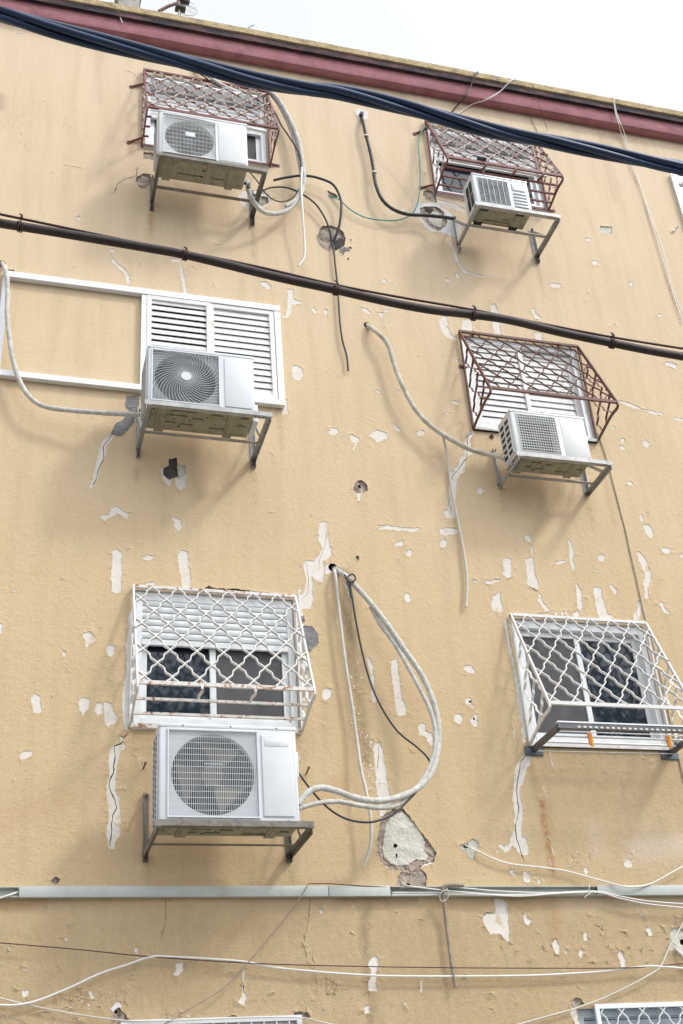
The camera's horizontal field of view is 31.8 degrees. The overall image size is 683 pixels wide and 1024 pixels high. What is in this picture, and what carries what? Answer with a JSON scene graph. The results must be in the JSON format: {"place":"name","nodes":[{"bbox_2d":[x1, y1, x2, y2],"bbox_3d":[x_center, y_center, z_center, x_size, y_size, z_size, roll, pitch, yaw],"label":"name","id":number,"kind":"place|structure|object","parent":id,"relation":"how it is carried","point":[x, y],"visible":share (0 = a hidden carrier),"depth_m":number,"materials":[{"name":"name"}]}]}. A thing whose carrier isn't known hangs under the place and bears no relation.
{"place":"outdoors","nodes":[
{"label":"outdoors","id":0,"kind":"place"},
{"bbox_2d":[0,6,682,176],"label":"overhead cable","id":1,"kind":"object","parent":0,"point":[84,37],"visible":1,"depth_m":5.95,"materials":[{"name":"black rubber"}]},
{"bbox_2d":[0,213,682,360],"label":"overhead cable","id":2,"kind":"object","parent":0,"point":[337,289],"visible":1,"depth_m":5.83,"materials":[{"name":"rubber"}]},
{"bbox_2d":[100,0,682,111],"label":"sky","id":3,"kind":"structure","parent":0,"point":[627,50],"materials":[{"name":"white"}]},
{"label":"ground","id":4,"kind":"structure","parent":0,"visible":0},
{"bbox_2d":[0,0,682,1023],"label":"apartment building","id":5,"kind":"structure","parent":4,"relation":"on","point":[348,476],"depth_m":9.41,"materials":[{"name":"paint"}]},
{"bbox_2d":[0,887,18,898],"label":"cable trunking","id":6,"kind":"object","parent":5,"relation":"attached to","point":[4,891],"visible":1,"depth_m":7.40,"materials":[{"name":"white plastic"}]},
{"bbox_2d":[0,891,18,898],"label":"electric cable","id":7,"kind":"object","parent":6,"relation":"attached to","point":[10,894],"visible":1,"depth_m":7.35,"materials":[{"name":"white plastic"}]},
{"bbox_2d":[0,1013,26,1023],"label":"wire","id":8,"kind":"object","parent":5,"relation":"attached to","point":[13,1018],"visible":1,"depth_m":7.03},
{"bbox_2d":[0,260,140,416],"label":"insulated pipe","id":9,"kind":"object","parent":5,"relation":"attached to","point":[30,397],"visible":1,"depth_m":9.25,"materials":[{"name":"white plastic"}]},
{"bbox_2d":[114,0,140,7],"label":"roof kerb","id":10,"kind":"structure","parent":5,"relation":"on","point":[134,3],"depth_m":12.55,"materials":[{"name":"concrete"}]},
{"bbox_2d":[0,271,285,408],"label":"window","id":11,"kind":"structure","parent":5,"relation":"in","point":[168,319],"depth_m":10.11,"materials":[{"name":"white metal"}]},
{"bbox_2d":[0,997,332,1023],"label":"wire","id":12,"kind":"object","parent":5,"relation":"attached to","point":[161,1020],"visible":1,"depth_m":7.22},
{"bbox_2d":[18,886,328,898],"bbox_3d":[-1.044,2.432,7.665,1.975,0.068,0.054,5,-32,-15],"label":"cable trunking","id":13,"kind":"object","parent":5,"relation":"attached to","point":[77,892],"visible":1,"depth_m":7.62,"materials":[{"name":"white plastic"}]},
{"bbox_2d":[164,882,308,1023],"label":"wire","id":14,"kind":"object","parent":13,"relation":"attached to","point":[247,962],"visible":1,"depth_m":7.53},
{"bbox_2d":[158,0,197,16],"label":"antenna mast","id":15,"kind":"object","parent":5,"relation":"on","point":[180,6],"visible":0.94,"depth_m":12.78,"materials":[{"name":"metal"}]},
{"bbox_2d":[127,68,279,167],"bbox_3d":[-1.273,-3.895,11.394,1.459,1.079,0.409,5,-32,-15],"label":"window grille","id":16,"kind":"object","parent":5,"relation":"attached to","point":[269,126],"depth_m":11.38,"materials":[{"name":"brown metal"}]},
{"bbox_2d":[247,126,266,133],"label":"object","id":17,"kind":"object","parent":16,"relation":"attached to","point":[255,129],"visible":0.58,"depth_m":11.21,"materials":[{"name":"white metal"}]},
{"bbox_2d":[136,399,272,468],"bbox_3d":[-1.080,-0.734,9.324,0.970,0.460,0.596,5,-32,-15],"label":"wall bracket","id":18,"kind":"object","parent":5,"relation":"attached to","point":[255,446],"depth_m":9.14,"materials":[{"name":"metal"}]},
{"bbox_2d":[141,345,257,437],"bbox_3d":[-1.092,-0.925,9.280,0.877,0.567,0.360,5,-32,-15],"label":"air conditioner","id":19,"kind":"object","parent":18,"relation":"on","point":[186,376],"visible":1,"depth_m":9.18,"materials":[{"name":"metal"}]},
{"bbox_2d":[143,77,268,167],"bbox_3d":[-1.309,-3.750,11.570,1.195,1.031,0.220,5,-32,-15],"label":"window","id":20,"kind":"structure","parent":5,"relation":"in","point":[256,141],"depth_m":11.64,"materials":[{"name":"white metal"}]},
{"bbox_2d":[150,151,267,225],"bbox_3d":[-1.200,-2.981,10.737,0.974,0.428,0.552,5,-32,-15],"label":"wall bracket","id":21,"kind":"object","parent":5,"relation":"attached to","point":[263,172],"depth_m":10.59,"materials":[{"name":"metal"}]},
{"bbox_2d":[153,109,250,189],"bbox_3d":[-1.229,-3.226,10.713,0.868,0.580,0.302,5,-32,-15],"label":"air conditioner","id":22,"kind":"object","parent":21,"relation":"on","point":[178,133],"visible":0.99,"depth_m":10.62,"materials":[{"name":"metal"}]},
{"bbox_2d":[121,1015,301,1023],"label":"window grille","id":23,"kind":"object","parent":5,"relation":"attached to","point":[264,1020],"depth_m":7.34,"materials":[{"name":"white metal"}]},
{"bbox_2d":[131,591,301,734],"bbox_3d":[-0.912,1.104,8.658,1.200,1.071,0.160,5,-32,-15],"label":"window","id":24,"kind":"structure","parent":5,"relation":"in","point":[170,662],"depth_m":8.66,"materials":[{"name":"white metal"}]},
{"bbox_2d":[129,584,315,732],"bbox_3d":[-0.846,0.944,8.447,1.228,1.106,0.430,5,-32,-15],"label":"window grille","id":25,"kind":"object","parent":5,"relation":"attached to","point":[135,680],"depth_m":8.36,"materials":[{"name":"white metal"}]},
{"bbox_2d":[142,792,313,862],"bbox_3d":[-0.746,1.953,7.735,1.010,0.455,0.588,5,-32,-15],"label":"wall bracket","id":26,"kind":"object","parent":5,"relation":"attached to","point":[291,850],"depth_m":7.52,"materials":[{"name":"metal"}]},
{"bbox_2d":[152,723,299,838],"bbox_3d":[-0.733,1.724,7.678,0.928,0.667,0.264,5,-32,-15],"label":"air conditioner","id":27,"kind":"object","parent":26,"relation":"on","point":[216,772],"visible":0.98,"depth_m":7.60,"materials":[{"name":"plastic"}]},
{"bbox_2d":[206,76,259,98],"bbox_3d":[-1.155,-4.263,11.861,0.703,0.373,0.084,3,-32,-13],"label":"drain pipe","id":28,"kind":"object","parent":5,"relation":"attached to","point":[220,83],"visible":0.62,"depth_m":11.78,"materials":[{"name":"white plastic"}]},
{"bbox_2d":[199,74,301,171],"bbox_3d":[-0.931,-3.791,11.620,1.038,1.373,0.087,2,-32,-11],"label":"electric cable","id":29,"kind":"object","parent":5,"relation":"attached to","point":[278,121],"visible":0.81,"depth_m":11.67,"materials":[{"name":"grey plastic"}]},
{"bbox_2d":[230,1021,295,1023],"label":"window","id":30,"kind":"structure","parent":5,"relation":"in","point":[294,1022],"depth_m":7.46,"materials":[{"name":"white metal"}]},
{"bbox_2d":[245,91,305,215],"bbox_3d":[-0.646,-3.516,11.370,0.651,1.970,0.323,5,-32,-15],"label":"insulated pipe","id":31,"kind":"object","parent":5,"relation":"attached to","point":[255,204],"visible":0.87,"depth_m":11.30,"materials":[{"name":"white plastic"}]},
{"bbox_2d":[250,173,298,201],"bbox_3d":[-0.647,-2.992,11.078,0.572,0.211,0.106,18,-38,-32],"label":"electric cable","id":32,"kind":"object","parent":31,"relation":"attached to","point":[272,198],"visible":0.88,"depth_m":11.08,"materials":[{"name":"grey plastic"}]},
{"bbox_2d":[297,167,305,266],"bbox_3d":[-0.375,-2.726,11.065,0.123,1.216,0.061,-19,-34,23],"label":"drain pipe","id":33,"kind":"object","parent":31,"relation":"attached to","point":[303,225],"visible":1,"depth_m":11.01,"materials":[{"name":"white plastic"}]},
{"bbox_2d":[266,91,299,207],"bbox_3d":[-0.534,-3.494,11.497,0.306,1.691,0.124,5,-32,-15],"label":"insulated pipe","id":34,"kind":"object","parent":5,"relation":"attached to","point":[296,152],"visible":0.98,"depth_m":11.62,"materials":[{"name":"white plastic"}]},
{"bbox_2d":[261,186,332,242],"bbox_3d":[-0.427,-2.814,11.140,0.738,0.576,0.067,10,-34,-23],"label":"electric cable","id":35,"kind":"object","parent":5,"relation":"attached to","point":[317,206],"visible":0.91,"depth_m":11.22,"materials":[{"name":"grey plastic"}]},
{"bbox_2d":[273,174,342,241],"bbox_3d":[-0.313,-2.867,11.249,0.662,0.737,0.124,5,-32,-15],"label":"electric cable","id":36,"kind":"object","parent":5,"relation":"attached to","point":[329,182],"visible":1,"depth_m":11.33,"materials":[{"name":"plastic"}]},
{"bbox_2d":[330,241,348,370],"bbox_3d":[-0.018,-1.865,10.741,0.057,1.528,0.048,5,-32,-15],"label":"electric cable","id":37,"kind":"object","parent":5,"relation":"attached to","point":[339,308],"visible":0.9,"depth_m":10.65,"materials":[{"name":"plastic"}]},
{"bbox_2d":[0,955,682,1006],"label":"wire","id":38,"kind":"object","parent":5,"relation":"attached to","point":[217,959],"visible":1,"depth_m":7.63,"materials":[{"name":"white plastic"}]},
{"bbox_2d":[0,942,682,968],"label":"wire","id":39,"kind":"object","parent":5,"relation":"attached to","point":[328,965],"visible":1,"depth_m":7.66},
{"bbox_2d":[327,886,390,897],"bbox_3d":[0.115,2.529,7.983,0.427,0.068,0.054,5,-32,-15],"label":"cable trunking","id":40,"kind":"object","parent":5,"relation":"attached to","point":[355,892],"visible":1,"depth_m":7.96,"materials":[{"name":"white plastic"}]},
{"bbox_2d":[309,883,399,887],"bbox_3d":[0.090,2.484,7.979,0.622,0.041,0.031,3,-32,-13],"label":"wire","id":41,"kind":"object","parent":40,"relation":"on","point":[351,885],"visible":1,"depth_m":7.96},
{"bbox_2d":[299,565,429,822],"bbox_3d":[0.050,1.224,8.585,1.055,2.180,0.447,10,-34,-23],"label":"electric cable","id":42,"kind":"object","parent":5,"relation":"attached to","point":[403,805],"visible":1,"depth_m":8.47,"materials":[{"name":"grey plastic"}]},
{"bbox_2d":[299,563,441,804],"bbox_3d":[0.075,1.188,8.649,1.191,2.123,0.520,11,-35,-24],"label":"insulated pipe","id":43,"kind":"object","parent":5,"relation":"attached to","point":[306,793],"visible":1,"depth_m":8.44,"materials":[{"name":"white plastic"}]},
{"bbox_2d":[344,573,355,597],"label":"electric cable","id":44,"kind":"object","parent":43,"relation":"attached to","point":[347,577],"visible":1,"depth_m":9.12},
{"bbox_2d":[343,582,351,598],"bbox_3d":[0.049,0.596,9.092,0.072,0.142,0.015,5,-32,-15],"label":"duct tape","id":45,"kind":"object","parent":44,"relation":"hanging from","point":[347,589],"visible":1,"depth_m":9.09,"materials":[{"name":"beige plastic"}]},
{"bbox_2d":[332,568,372,866],"bbox_3d":[0.055,1.388,8.665,0.196,2.359,0.098,-29,-39,34],"label":"drain hose","id":46,"kind":"object","parent":43,"relation":"hanging from","point":[353,718],"visible":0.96,"depth_m":8.61,"materials":[{"name":"white plastic"}]},
{"bbox_2d":[299,607,437,810],"bbox_3d":[0.127,1.332,8.437,1.136,1.707,0.270,14,-36,-28],"label":"insulated pipe","id":47,"kind":"object","parent":43,"relation":"attached to","point":[435,736],"visible":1,"depth_m":8.41,"materials":[{"name":"white plastic"}]},
{"bbox_2d":[329,123,434,220],"bbox_3d":[0.491,-3.446,11.886,1.342,1.631,0.054,4,-32,-14],"label":"electric cable","id":48,"kind":"object","parent":5,"relation":"attached to","point":[418,196],"visible":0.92,"depth_m":11.59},
{"bbox_2d":[360,116,454,220],"bbox_3d":[0.635,-3.419,11.837,0.797,1.517,0.106,-1,-31,-6],"label":"insulated pipe","id":49,"kind":"object","parent":5,"relation":"attached to","point":[386,204],"visible":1,"depth_m":11.54,"materials":[{"name":"black rubber"}]},
{"bbox_2d":[365,323,505,459],"bbox_3d":[0.789,-1.097,10.386,1.084,1.601,0.179,-3,-31,-3],"label":"insulated pipe","id":50,"kind":"object","parent":5,"relation":"attached to","point":[419,414],"visible":1,"depth_m":10.19,"materials":[{"name":"white plastic"}]},
{"bbox_2d":[442,437,468,607],"bbox_3d":[0.921,0.045,9.782,0.056,1.605,0.145,-19,-34,23],"label":"drain hose","id":51,"kind":"object","parent":50,"relation":"hanging from","point":[458,524],"visible":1,"depth_m":9.79,"materials":[{"name":"white plastic"}]},
{"bbox_2d":[452,71,478,111],"bbox_3d":[1.308,-4.473,12.706,0.355,0.520,0.089,-13,-32,14],"label":"wire","id":52,"kind":"object","parent":5,"relation":"attached to","point":[467,91],"visible":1,"depth_m":12.67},
{"bbox_2d":[458,78,514,113],"bbox_3d":[1.486,-4.380,12.732,0.824,0.678,0.094,-4,-31,-1],"label":"wire","id":53,"kind":"object","parent":5,"relation":"attached to","point":[487,98],"visible":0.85,"depth_m":12.73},
{"bbox_2d":[428,128,547,212],"bbox_3d":[1.477,-3.505,12.327,1.210,0.996,0.220,5,-32,-15],"label":"window","id":54,"kind":"structure","parent":5,"relation":"in","point":[451,172],"depth_m":12.35,"materials":[{"name":"white metal"}]},
{"bbox_2d":[413,121,563,211],"bbox_3d":[1.496,-3.654,12.144,1.474,1.070,0.416,5,-32,-15],"label":"window grille","id":55,"kind":"object","parent":5,"relation":"attached to","point":[556,173],"depth_m":12.01,"materials":[{"name":"brown metal"}]},
{"bbox_2d":[477,156,486,161],"bbox_3d":[1.376,-3.464,11.764,0.097,0.090,0.048,-16,-33,17],"label":"lamp socket","id":56,"kind":"object","parent":55,"relation":"on","point":[480,158],"visible":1,"depth_m":11.74,"materials":[{"name":"black plastic"}]},
{"bbox_2d":[450,159,546,177],"bbox_3d":[1.555,-3.400,11.844,1.027,0.042,0.030,5,-32,-15],"label":"clothes rail","id":57,"kind":"object","parent":55,"relation":"attached to","point":[505,169],"visible":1,"depth_m":11.84,"materials":[{"name":"white metal"}]},
{"bbox_2d":[390,886,597,896],"bbox_3d":[1.056,2.610,8.243,1.523,0.062,0.049,5,-32,-15],"label":"cable trunking","id":58,"kind":"object","parent":5,"relation":"attached to","point":[542,888],"visible":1,"depth_m":8.27,"materials":[{"name":"grey plastic"}]},
{"bbox_2d":[439,887,449,901],"bbox_3d":[0.692,2.576,8.073,0.073,0.086,0.039,5,-32,-15],"label":"wire","id":59,"kind":"object","parent":58,"relation":"attached to","point":[447,897],"visible":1,"depth_m":8.07,"materials":[{"name":"white plastic"}]},
{"bbox_2d":[441,883,463,986],"bbox_3d":[0.767,2.807,7.979,0.173,0.663,0.075,5,-32,-15],"label":"cable","id":60,"kind":"object","parent":58,"relation":"hanging from","point":[446,926],"visible":1,"depth_m":8.00,"materials":[{"name":"grey plastic"}]},
{"bbox_2d":[392,892,589,896],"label":"electric cable","id":61,"kind":"object","parent":58,"relation":"hanging from","point":[493,894],"visible":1,"depth_m":8.20,"materials":[{"name":"white plastic"}]},
{"bbox_2d":[392,893,594,895],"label":"electric cable","id":62,"kind":"object","parent":58,"relation":"attached to","point":[475,895],"visible":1,"depth_m":8.14,"materials":[{"name":"white plastic"}]},
{"bbox_2d":[400,887,682,904],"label":"electric cable","id":63,"kind":"object","parent":58,"relation":"on","point":[552,892],"visible":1,"depth_m":8.31,"materials":[{"name":"white plastic"}]},
{"bbox_2d":[453,201,560,263],"bbox_3d":[1.584,-2.798,11.545,0.872,0.455,0.533,5,-32,-15],"label":"wall bracket","id":64,"kind":"object","parent":5,"relation":"attached to","point":[533,235],"depth_m":11.43,"materials":[{"name":"metal"}]},
{"bbox_2d":[462,173,531,230],"bbox_3d":[1.489,-2.957,11.442,0.576,0.426,0.266,5,-32,-15],"label":"air conditioner","id":65,"kind":"object","parent":64,"relation":"on","point":[496,190],"visible":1,"depth_m":11.36,"materials":[{"name":"metal"}]},
{"bbox_2d":[461,337,598,443],"bbox_3d":[1.667,-1.088,10.882,1.185,1.071,0.160,5,-32,-15],"label":"window","id":66,"kind":"structure","parent":5,"relation":"in","point":[497,405],"depth_m":10.93,"materials":[{"name":"white metal"}]},
{"bbox_2d":[458,330,618,442],"bbox_3d":[1.719,-1.232,10.647,1.247,1.211,0.470,5,-32,-15],"label":"window grille","id":67,"kind":"object","parent":5,"relation":"attached to","point":[579,352],"depth_m":10.63,"materials":[{"name":"brown metal"}]},
{"bbox_2d":[402,882,682,907],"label":"electric cable","id":68,"kind":"object","parent":5,"relation":"attached to","point":[543,893],"visible":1,"depth_m":8.29,"materials":[{"name":"white plastic"}]},
{"bbox_2d":[492,448,612,496],"bbox_3d":[1.778,-0.448,10.167,0.865,0.396,0.453,5,-32,-15],"label":"wall bracket","id":69,"kind":"object","parent":5,"relation":"attached to","point":[598,480],"depth_m":10.03,"materials":[{"name":"metal"}]},
{"bbox_2d":[498,409,590,478],"bbox_3d":[1.710,-0.572,10.105,0.698,0.473,0.278,5,-32,-15],"label":"air conditioner","id":70,"kind":"object","parent":69,"relation":"on","point":[540,433],"visible":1,"depth_m":10.02,"materials":[{"name":"metal"}]},
{"bbox_2d":[464,844,682,887],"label":"electric cable","id":71,"kind":"object","parent":5,"relation":"attached to","point":[488,856],"visible":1,"depth_m":8.46,"materials":[{"name":"white plastic"}]},
{"bbox_2d":[513,620,666,750],"bbox_3d":[1.927,1.376,9.416,1.188,1.066,0.160,5,-32,-15],"label":"window","id":72,"kind":"structure","parent":5,"relation":"in","point":[558,712],"depth_m":9.47,"materials":[{"name":"white metal"}]},
{"bbox_2d":[509,612,682,750],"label":"window grille","id":73,"kind":"object","parent":5,"relation":"attached to","point":[648,632],"depth_m":9.17,"materials":[{"name":"white metal"}]},
{"bbox_2d":[519,922,682,1023],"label":"electric cable","id":74,"kind":"object","parent":5,"relation":"attached to","point":[612,993],"visible":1,"depth_m":8.07,"materials":[{"name":"white plastic"}]},
{"bbox_2d":[524,721,682,759],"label":"clothes rack","id":75,"kind":"object","parent":5,"relation":"attached to","point":[536,749],"visible":1,"depth_m":8.78,"materials":[{"name":"metal"}]},
{"bbox_2d":[587,731,593,745],"bbox_3d":[1.821,1.661,8.774,0.038,0.108,0.026,5,-32,-15],"label":"clothes peg","id":76,"kind":"object","parent":75,"relation":"attached to","point":[590,739],"visible":0.93,"depth_m":8.76,"materials":[{"name":"orange plastic"}]},
{"bbox_2d":[665,734,672,748],"bbox_3d":[2.442,1.714,8.944,0.038,0.108,0.026,5,-32,-15],"label":"clothes peg","id":77,"kind":"object","parent":75,"relation":"attached to","point":[669,742],"visible":0.91,"depth_m":8.93,"materials":[{"name":"orange plastic"}]},
{"bbox_2d":[577,1007,682,1023],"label":"window","id":78,"kind":"structure","parent":5,"relation":"in","point":[585,1016],"depth_m":8.12,"materials":[{"name":"white metal"}]},
{"bbox_2d":[593,1001,682,1023],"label":"window grille","id":79,"kind":"object","parent":5,"relation":"attached to","point":[617,1006],"depth_m":8.08,"materials":[{"name":"white metal"}]},
{"bbox_2d":[594,885,682,896],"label":"cable trunking","id":80,"kind":"object","parent":5,"relation":"attached to","point":[662,890],"visible":1,"depth_m":8.51,"materials":[{"name":"white plastic"}]},
{"bbox_2d":[597,433,682,776],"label":"electric cable","id":81,"kind":"object","parent":5,"relation":"attached to","point":[638,590],"visible":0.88,"depth_m":10.03,"materials":[{"name":"grey plastic"}]},
{"bbox_2d":[613,97,682,322],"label":"wire","id":82,"kind":"object","parent":5,"relation":"attached to","point":[649,217],"visible":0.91,"depth_m":12.53,"materials":[{"name":"white plastic"}]},
{"bbox_2d":[669,174,682,219],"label":"window","id":83,"kind":"structure","parent":5,"relation":"in","point":[676,181],"depth_m":12.94,"materials":[{"name":"white metal"}]},
{"bbox_2d":[674,947,682,957],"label":"drain hose","id":84,"kind":"object","parent":5,"relation":"attached to","point":[677,950],"visible":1,"depth_m":8.37,"materials":[{"name":"white plastic"}]}
]}

